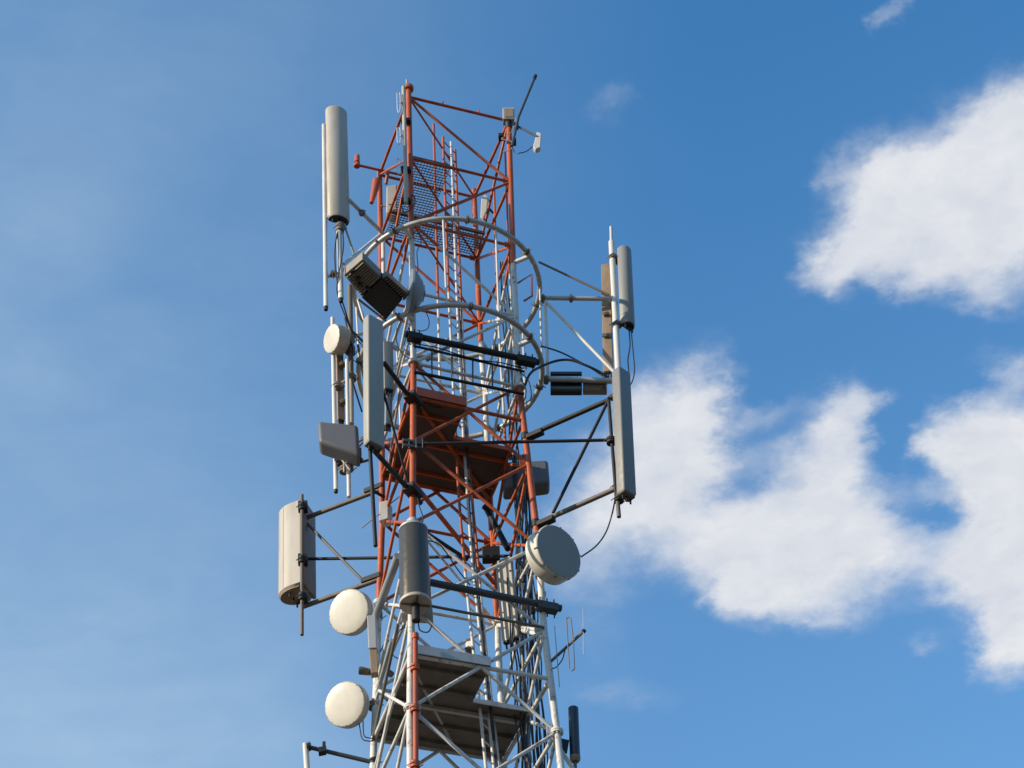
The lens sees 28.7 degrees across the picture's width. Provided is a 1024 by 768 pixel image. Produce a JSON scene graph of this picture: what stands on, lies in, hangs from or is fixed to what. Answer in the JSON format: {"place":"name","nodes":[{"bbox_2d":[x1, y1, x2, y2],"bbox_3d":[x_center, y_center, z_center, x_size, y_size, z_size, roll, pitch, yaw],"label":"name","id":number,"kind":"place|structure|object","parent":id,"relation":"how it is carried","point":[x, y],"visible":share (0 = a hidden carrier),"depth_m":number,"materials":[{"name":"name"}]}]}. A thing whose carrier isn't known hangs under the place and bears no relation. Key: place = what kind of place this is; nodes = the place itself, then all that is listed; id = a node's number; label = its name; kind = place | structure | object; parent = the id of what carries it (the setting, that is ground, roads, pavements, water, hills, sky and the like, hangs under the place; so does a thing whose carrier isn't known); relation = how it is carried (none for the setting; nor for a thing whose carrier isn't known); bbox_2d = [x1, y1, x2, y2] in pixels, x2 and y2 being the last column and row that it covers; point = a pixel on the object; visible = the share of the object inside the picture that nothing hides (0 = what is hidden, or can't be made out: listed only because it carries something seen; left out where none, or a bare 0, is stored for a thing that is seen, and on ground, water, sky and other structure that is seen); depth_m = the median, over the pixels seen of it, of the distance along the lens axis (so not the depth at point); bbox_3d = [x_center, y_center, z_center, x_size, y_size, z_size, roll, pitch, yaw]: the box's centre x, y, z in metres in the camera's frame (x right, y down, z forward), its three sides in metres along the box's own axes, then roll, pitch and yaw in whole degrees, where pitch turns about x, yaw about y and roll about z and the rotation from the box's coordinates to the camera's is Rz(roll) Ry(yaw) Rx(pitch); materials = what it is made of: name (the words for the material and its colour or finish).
{"place":"outdoors","nodes":[
{"label":"outdoors","id":0,"kind":"place"},
{"bbox_2d":[0,0,1023,767],"label":"sky","id":1,"kind":"structure","parent":0,"point":[816,558],"materials":[{"name":"blue"}]},
{"label":"ground","id":2,"kind":"structure","parent":0,"visible":0},
{"bbox_2d":[353,88,564,767],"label":"lattice tower","id":3,"kind":"structure","parent":2,"relation":"on","point":[453,717],"depth_m":29.25,"materials":[{"name":"metal"}]},
{"bbox_2d":[303,741,382,767],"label":"antenna outrigger","id":4,"kind":"object","parent":3,"relation":"attached to","point":[322,750],"visible":0.92,"depth_m":26.37,"materials":[{"name":"white paint"}]},
{"bbox_2d":[330,284,368,497],"bbox_3d":[-2.218,0.084,30.201,0.969,4.692,0.600,26,-53,-25],"label":"antenna outrigger","id":5,"kind":"object","parent":3,"relation":"attached to","point":[347,382],"visible":0.79,"depth_m":30.12,"materials":[{"name":"white paint"}]},
{"bbox_2d":[318,422,362,466],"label":"wedge antenna","id":6,"kind":"object","parent":5,"relation":"attached to","point":[339,442],"visible":1,"depth_m":28.82,"materials":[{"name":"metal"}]},
{"bbox_2d":[323,324,357,355],"bbox_3d":[-2.599,-0.638,30.766,0.540,0.494,0.466,25,-52,-24],"label":"microwave dish","id":7,"kind":"object","parent":5,"relation":"attached to","point":[337,337],"visible":0.98,"depth_m":30.60,"materials":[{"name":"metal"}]},
{"bbox_2d":[336,355,345,423],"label":"panel antenna","id":8,"kind":"object","parent":5,"relation":"attached to","point":[340,367],"visible":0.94,"depth_m":30.18,"materials":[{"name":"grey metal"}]},
{"bbox_2d":[339,439,362,472],"bbox_3d":[-2.276,0.981,28.980,0.512,0.800,0.028,-2,-46,-2],"label":"bracket cluster","id":9,"kind":"object","parent":5,"relation":"attached to","point":[345,463],"visible":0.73,"depth_m":28.78,"materials":[{"name":"silver metal"}]},
{"bbox_2d":[344,318,362,411],"bbox_3d":[-2.393,-0.330,30.550,0.392,1.858,0.123,32,-56,-29],"label":"feeder cable","id":10,"kind":"object","parent":5,"relation":"attached to","point":[349,372],"visible":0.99,"depth_m":30.17,"materials":[{"name":"black rubber"}]},
{"bbox_2d":[325,681,383,728],"bbox_3d":[-2.135,4.390,26.905,0.624,0.623,0.639,-25,-50,19],"label":"microwave dish","id":11,"kind":"object","parent":3,"relation":"attached to","point":[349,704],"visible":1,"depth_m":26.73,"materials":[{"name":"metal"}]},
{"bbox_2d":[359,723,372,741],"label":"feeder cable","id":12,"kind":"object","parent":11,"relation":"hanging from","point":[361,735],"visible":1,"depth_m":26.47,"materials":[{"name":"black rubber"}]},
{"bbox_2d":[327,197,385,302],"bbox_3d":[-2.312,-1.852,30.612,0.289,2.536,1.184,-36,-54,27],"label":"antenna outrigger","id":13,"kind":"object","parent":3,"relation":"attached to","point":[340,226],"visible":0.91,"depth_m":30.60,"materials":[{"name":"white paint"}]},
{"bbox_2d":[322,123,327,310],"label":"whip antenna","id":14,"kind":"object","parent":13,"relation":"attached to","point":[325,253],"visible":1,"depth_m":30.72,"materials":[{"name":"white paint"}]},
{"bbox_2d":[325,105,349,225],"bbox_3d":[-2.785,-3.436,31.897,0.441,2.987,0.351,-2,-46,-2],"label":"panel antenna","id":15,"kind":"object","parent":13,"relation":"attached to","point":[337,183],"visible":1,"depth_m":31.72,"materials":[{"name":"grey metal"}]},
{"bbox_2d":[334,231,362,340],"bbox_3d":[-2.510,-1.546,30.674,0.097,1.516,1.366,-11,-47,7],"label":"feeder cable","id":16,"kind":"object","parent":15,"relation":"attached to","point":[361,339],"visible":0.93,"depth_m":30.20,"materials":[{"name":"black rubber"}]},
{"bbox_2d":[336,230,361,343],"bbox_3d":[-2.461,-1.470,30.636,0.175,1.676,1.538,-12,-47,8],"label":"feeder cable","id":17,"kind":"object","parent":13,"relation":"attached to","point":[337,288],"visible":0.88,"depth_m":30.09,"materials":[{"name":"black rubber"}]},
{"bbox_2d":[344,252,380,294],"bbox_3d":[-2.247,-1.630,29.919,0.470,0.220,0.552,-29,-51,22],"label":"radio unit","id":18,"kind":"object","parent":13,"relation":"attached to","point":[362,272],"visible":1,"depth_m":29.83,"materials":[{"name":"metal"}]},
{"bbox_2d":[357,271,408,321],"bbox_3d":[-1.904,-1.336,30.189,0.651,0.187,0.652,-33,-53,25],"label":"radio unit","id":19,"kind":"object","parent":13,"relation":"attached to","point":[385,294],"visible":1,"depth_m":30.11,"materials":[{"name":"black metal"}]},
{"bbox_2d":[329,589,386,635],"bbox_3d":[-2.163,3.205,27.989,0.802,0.645,0.528,-2,-46,-2],"label":"microwave dish","id":20,"kind":"object","parent":3,"relation":"attached to","point":[351,610],"visible":0.91,"depth_m":27.89,"materials":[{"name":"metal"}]},
{"bbox_2d":[367,614,377,677],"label":"panel antenna","id":21,"kind":"object","parent":3,"relation":"attached to","point":[372,635],"visible":1,"depth_m":27.20,"materials":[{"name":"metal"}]},
{"bbox_2d":[370,177,381,204],"bbox_3d":[-2.332,-3.408,34.827,0.266,0.873,0.178,30,-55,-28],"label":"flood horn","id":22,"kind":"object","parent":3,"relation":"attached to","point":[376,183],"visible":1,"depth_m":34.73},
{"bbox_2d":[358,666,393,677],"bbox_3d":[-1.828,3.904,26.994,0.482,0.202,0.187,-2,-46,-2],"label":"floodlight","id":23,"kind":"object","parent":3,"relation":"attached to","point":[364,671],"visible":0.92,"depth_m":26.95,"materials":[{"name":"metal"}]},
{"bbox_2d":[354,154,401,184],"bbox_3d":[-2.325,-3.773,35.180,0.917,0.738,0.229,9,-48,-12],"label":"obstruction light","id":24,"kind":"object","parent":3,"relation":"attached to","point":[357,165],"visible":0.98,"depth_m":35.23,"materials":[{"name":"orange paint"}]},
{"bbox_2d":[361,496,399,527],"bbox_3d":[-1.708,1.811,28.985,0.912,0.539,0.383,-27,-51,21],"label":"junction box","id":25,"kind":"object","parent":3,"relation":"attached to","point":[385,512],"visible":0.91,"depth_m":29.07,"materials":[{"name":"white paint"}]},
{"bbox_2d":[384,394,391,431],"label":"panel antenna","id":26,"kind":"object","parent":3,"relation":"attached to","point":[387,425],"visible":0.63,"depth_m":28.92,"materials":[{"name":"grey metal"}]},
{"bbox_2d":[381,185,396,222],"bbox_3d":[-2.099,-2.978,34.331,0.226,0.836,0.525,11,-48,-13],"label":"equipment box","id":27,"kind":"object","parent":3,"relation":"attached to","point":[390,191],"visible":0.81,"depth_m":34.19,"materials":[{"name":"metal"}]},
{"bbox_2d":[368,361,426,546],"bbox_3d":[-1.549,1.181,27.306,0.274,3.596,1.342,-26,-50,20],"label":"antenna outrigger","id":28,"kind":"object","parent":3,"relation":"attached to","point":[408,487],"visible":1,"depth_m":27.51,"materials":[{"name":"black metal"}]},
{"bbox_2d":[360,314,384,454],"bbox_3d":[-1.979,0.051,27.813,0.294,2.661,0.339,28,-54,-27],"label":"panel antenna","id":29,"kind":"object","parent":28,"relation":"attached to","point":[373,399],"visible":1,"depth_m":27.66,"materials":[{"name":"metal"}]},
{"bbox_2d":[383,341,393,396],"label":"panel antenna","id":30,"kind":"object","parent":28,"relation":"attached to","point":[388,359],"visible":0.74,"depth_m":29.23,"materials":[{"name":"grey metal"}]},
{"bbox_2d":[395,320,409,358],"bbox_3d":[-1.628,-0.674,30.064,0.252,0.843,0.124,-2,-46,-2],"label":"feeder cable","id":31,"kind":"object","parent":3,"relation":"attached to","point":[397,342],"visible":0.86,"depth_m":30.09,"materials":[{"name":"black rubber"}]},
{"bbox_2d":[296,482,511,635],"bbox_3d":[-1.647,2.272,29.058,3.228,2.718,0.612,-12,-47,8],"label":"antenna outrigger","id":32,"kind":"object","parent":3,"relation":"attached to","point":[304,558],"visible":0.95,"depth_m":29.32,"materials":[{"name":"metal"}]},
{"bbox_2d":[278,500,315,607],"bbox_3d":[-3.253,2.558,29.891,0.557,1.825,0.454,-18,-48,13],"label":"panel antenna","id":33,"kind":"object","parent":32,"relation":"attached to","point":[289,551],"visible":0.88,"depth_m":29.70,"materials":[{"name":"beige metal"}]},
{"bbox_2d":[397,85,410,204],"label":"dipole antenna","id":34,"kind":"object","parent":3,"relation":"attached to","point":[405,169],"visible":1,"depth_m":32.97,"materials":[{"name":"white paint"}]},
{"bbox_2d":[404,79,413,92],"bbox_3d":[-1.786,-5.158,34.514,0.180,0.330,0.180,-2,-46,-2],"label":"beacon lamp","id":35,"kind":"object","parent":3,"relation":"on","point":[407,85],"visible":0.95,"depth_m":34.39,"materials":[{"name":"orange metal"}]},
{"bbox_2d":[402,195,415,212],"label":"feeder cable","id":36,"kind":"object","parent":3,"relation":"attached to","point":[412,206],"visible":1,"depth_m":31.95,"materials":[{"name":"black rubber"}]},
{"bbox_2d":[403,269,425,312],"bbox_3d":[-1.443,-1.347,30.117,0.266,0.714,0.770,9,-48,-12],"label":"microwave dish","id":37,"kind":"object","parent":3,"relation":"attached to","point":[415,297],"visible":0.99,"depth_m":29.88,"materials":[{"name":"metal"}]},
{"bbox_2d":[406,632,423,767],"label":"steel pipe","id":38,"kind":"object","parent":3,"relation":"attached to","point":[415,669],"visible":1,"depth_m":24.66,"materials":[{"name":"red metal"}]},
{"bbox_2d":[399,517,431,623],"bbox_3d":[-1.268,2.421,26.145,0.427,1.743,0.424,-2,-46,-2],"label":"panel antenna","id":39,"kind":"object","parent":3,"relation":"attached to","point":[415,601],"visible":1,"depth_m":25.93,"materials":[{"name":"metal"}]},
{"bbox_2d":[416,495,423,521],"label":"feeder cable","id":40,"kind":"object","parent":39,"relation":"attached to","point":[420,509],"visible":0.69,"depth_m":27.17,"materials":[{"name":"black rubber"}]},
{"bbox_2d":[418,623,432,632],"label":"feeder cable","id":41,"kind":"object","parent":39,"relation":"attached to","point":[424,631],"visible":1,"depth_m":25.68,"materials":[{"name":"black rubber"}]},
{"bbox_2d":[428,540,469,584],"bbox_3d":[-0.847,2.362,26.706,0.783,0.416,0.081,30,-55,-28],"label":"feeder cable","id":42,"kind":"object","parent":39,"relation":"attached to","point":[450,559],"visible":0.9,"depth_m":26.70,"materials":[{"name":"black rubber"}]},
{"bbox_2d":[401,606,432,622],"bbox_3d":[-1.237,2.992,26.083,0.414,0.202,0.200,-2,-46,-2],"label":"junction box","id":43,"kind":"object","parent":3,"relation":"attached to","point":[428,614],"visible":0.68,"depth_m":26.00,"materials":[{"name":"metal"}]},
{"bbox_2d":[413,232,420,272],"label":"feeder cable","id":44,"kind":"object","parent":3,"relation":"hanging from","point":[417,249],"visible":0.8,"depth_m":31.18,"materials":[{"name":"black rubber"}]},
{"bbox_2d":[414,343,523,395],"bbox_3d":[-0.620,-0.214,29.657,1.748,0.646,0.105,13,-48,-15],"label":"cable tray","id":45,"kind":"object","parent":3,"relation":"attached to","point":[473,383],"visible":1,"depth_m":29.64,"materials":[{"name":"black metal"}]},
{"bbox_2d":[428,504,510,563],"bbox_3d":[-0.722,2.146,29.370,1.286,1.419,0.602,8,-47,-11],"label":"antenna outrigger","id":46,"kind":"object","parent":3,"relation":"attached to","point":[490,550],"visible":0.74,"depth_m":29.33,"materials":[{"name":"black metal"}]},
{"bbox_2d":[464,641,474,653],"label":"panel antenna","id":47,"kind":"object","parent":3,"relation":"attached to","point":[468,648],"visible":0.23,"depth_m":27.77,"materials":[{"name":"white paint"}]},
{"bbox_2d":[404,328,539,370],"bbox_3d":[-0.589,-0.513,29.934,2.105,0.189,0.180,12,-48,-14],"label":"steel pipe","id":48,"kind":"object","parent":3,"relation":"attached to","point":[525,360],"visible":1,"depth_m":29.92,"materials":[{"name":"black metal"}]},
{"bbox_2d":[458,300,497,767],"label":"feeder cables","id":49,"kind":"object","parent":3,"relation":"attached to","point":[477,584],"visible":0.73,"depth_m":28.15,"materials":[{"name":"black rubber"}]},
{"bbox_2d":[480,195,493,220],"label":"panel antenna","id":50,"kind":"object","parent":3,"relation":"attached to","point":[484,201],"visible":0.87,"depth_m":34.84,"materials":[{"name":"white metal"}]},
{"bbox_2d":[430,579,561,617],"bbox_3d":[-0.255,2.819,26.520,1.942,0.189,0.179,13,-48,-15],"label":"steel pipe","id":51,"kind":"object","parent":3,"relation":"attached to","point":[549,607],"visible":0.98,"depth_m":26.54,"materials":[{"name":"black metal"}]},
{"bbox_2d":[496,556,519,648],"bbox_3d":[-0.061,3.049,27.903,0.281,1.580,0.098,-24,-50,19],"label":"panel antenna","id":52,"kind":"object","parent":3,"relation":"attached to","point":[503,573],"visible":0.84,"depth_m":27.88,"materials":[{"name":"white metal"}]},
{"bbox_2d":[503,107,513,126],"bbox_3d":[-0.053,-4.599,34.689,0.213,0.470,0.181,-2,-46,-2],"label":"floodlight","id":53,"kind":"object","parent":3,"relation":"attached to","point":[508,116],"visible":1,"depth_m":34.61,"materials":[{"name":"metal"}]},
{"bbox_2d":[498,74,536,146],"bbox_3d":[0.116,-4.696,34.633,0.754,2.050,0.182,-2,-46,-2],"label":"rod antenna","id":54,"kind":"object","parent":3,"relation":"attached to","point":[513,138],"visible":1,"depth_m":34.36,"materials":[{"name":"black metal"}]},
{"bbox_2d":[501,118,515,151],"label":"feeder cable","id":55,"kind":"object","parent":54,"relation":"attached to","point":[508,134],"visible":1,"depth_m":34.10,"materials":[{"name":"black rubber"}]},
{"bbox_2d":[413,397,624,528],"bbox_3d":[0.079,1.268,28.062,2.918,2.330,0.875,-2,-46,-2],"label":"antenna outrigger","id":56,"kind":"object","parent":3,"relation":"attached to","point":[531,436],"visible":0.99,"depth_m":28.09,"materials":[{"name":"black metal"}]},
{"bbox_2d":[581,503,614,557],"bbox_3d":[1.230,2.020,27.191,0.630,0.721,0.236,-28,-51,22],"label":"feeder cable","id":57,"kind":"object","parent":56,"relation":"attached to","point":[596,545],"visible":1,"depth_m":27.27,"materials":[{"name":"black rubber"}]},
{"bbox_2d":[607,366,635,504],"bbox_3d":[1.515,0.756,28.103,0.332,2.563,0.418,32,-56,-29],"label":"panel antenna","id":58,"kind":"object","parent":56,"relation":"attached to","point":[620,396],"visible":1,"depth_m":27.95,"materials":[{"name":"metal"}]},
{"bbox_2d":[500,262,547,767],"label":"feeder cables","id":59,"kind":"object","parent":3,"relation":"attached to","point":[527,737],"visible":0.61,"depth_m":27.49,"materials":[{"name":"metal"}]},
{"bbox_2d":[521,378,526,401],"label":"feeder cable","id":60,"kind":"object","parent":3,"relation":"attached to","point":[525,390],"visible":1,"depth_m":29.74,"materials":[{"name":"black rubber"}]},
{"bbox_2d":[500,461,549,499],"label":"wedge antenna","id":61,"kind":"object","parent":3,"relation":"attached to","point":[540,469],"visible":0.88,"depth_m":29.79,"materials":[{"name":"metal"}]},
{"bbox_2d":[520,372,531,403],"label":"feeder cable","id":62,"kind":"object","parent":3,"relation":"attached to","point":[530,388],"visible":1,"depth_m":29.78,"materials":[{"name":"black rubber"}]},
{"bbox_2d":[518,125,540,152],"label":"small panel antenna","id":63,"kind":"object","parent":3,"relation":"attached to","point":[537,146],"visible":1,"depth_m":33.96,"materials":[{"name":"white paint"}]},
{"bbox_2d":[519,552,545,614],"bbox_3d":[0.264,2.747,27.818,0.361,1.327,0.481,-11,-47,7],"label":"cable cluster","id":64,"kind":"object","parent":3,"relation":"attached to","point":[524,580],"visible":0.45,"depth_m":27.55,"materials":[{"name":"rubber"}]},
{"bbox_2d":[525,524,580,584],"bbox_3d":[0.473,2.388,27.120,0.796,0.828,0.631,32,-56,-29],"label":"microwave dish","id":65,"kind":"object","parent":3,"relation":"attached to","point":[553,555],"visible":1,"depth_m":26.90,"materials":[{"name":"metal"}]},
{"bbox_2d":[524,358,609,385],"bbox_3d":[0.812,-0.117,30.381,1.386,0.838,0.139,8,-47,-11],"label":"feeder cable","id":66,"kind":"object","parent":3,"relation":"attached to","point":[566,359],"visible":1,"depth_m":30.56,"materials":[{"name":"black rubber"}]},
{"bbox_2d":[551,608,585,686],"bbox_3d":[0.704,3.453,26.053,0.643,1.091,0.062,-28,-51,21],"label":"yagi antenna","id":67,"kind":"object","parent":3,"relation":"attached to","point":[570,643],"visible":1,"depth_m":26.06,"materials":[{"name":"metal"}]},
{"bbox_2d":[561,705,579,767],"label":"sleeve antenna","id":68,"kind":"object","parent":3,"relation":"attached to","point":[573,742],"visible":1,"depth_m":25.34,"materials":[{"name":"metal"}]},
{"bbox_2d":[538,226,621,384],"bbox_3d":[1.118,-1.202,31.692,1.411,4.004,0.250,-2,-46,-2],"label":"antenna outrigger","id":69,"kind":"object","parent":3,"relation":"attached to","point":[615,323],"visible":0.94,"depth_m":31.50,"materials":[{"name":"white paint"}]},
{"bbox_2d":[550,372,581,394],"bbox_3d":[0.828,-0.005,30.561,0.501,0.419,0.155,-2,-46,-2],"label":"radio unit","id":70,"kind":"object","parent":69,"relation":"attached to","point":[558,388],"visible":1,"depth_m":30.46,"materials":[{"name":"black metal"}]},
{"bbox_2d":[541,345,606,388],"bbox_3d":[0.945,-0.285,30.697,0.964,1.002,0.087,-2,-46,-2],"label":"feeder cable","id":71,"kind":"object","parent":69,"relation":"attached to","point":[605,385],"visible":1,"depth_m":30.80,"materials":[{"name":"black rubber"}]},
{"bbox_2d":[583,383,606,394],"bbox_3d":[1.267,0.038,30.529,0.384,0.280,0.117,-2,-46,-2],"label":"radio unit","id":72,"kind":"object","parent":69,"relation":"attached to","point":[592,389],"visible":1,"depth_m":30.45,"materials":[{"name":"grey metal"}]},
{"bbox_2d":[601,263,612,377],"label":"panel antenna","id":73,"kind":"object","parent":69,"relation":"attached to","point":[607,338],"visible":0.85,"depth_m":31.64,"materials":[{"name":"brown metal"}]},
{"bbox_2d":[616,245,634,332],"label":"panel antenna","id":74,"kind":"object","parent":69,"relation":"attached to","point":[625,282],"visible":0.99,"depth_m":31.91,"materials":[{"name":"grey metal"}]},
{"bbox_2d":[627,330,630,372],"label":"feeder cable","id":75,"kind":"object","parent":74,"relation":"hanging from","point":[629,351],"visible":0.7,"depth_m":30.86,"materials":[{"name":"black rubber"}]},
{"bbox_2d":[630,328,634,383],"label":"feeder cable","id":76,"kind":"object","parent":74,"relation":"hanging from","point":[633,355],"visible":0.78,"depth_m":30.80,"materials":[{"name":"black rubber"}]}
]}

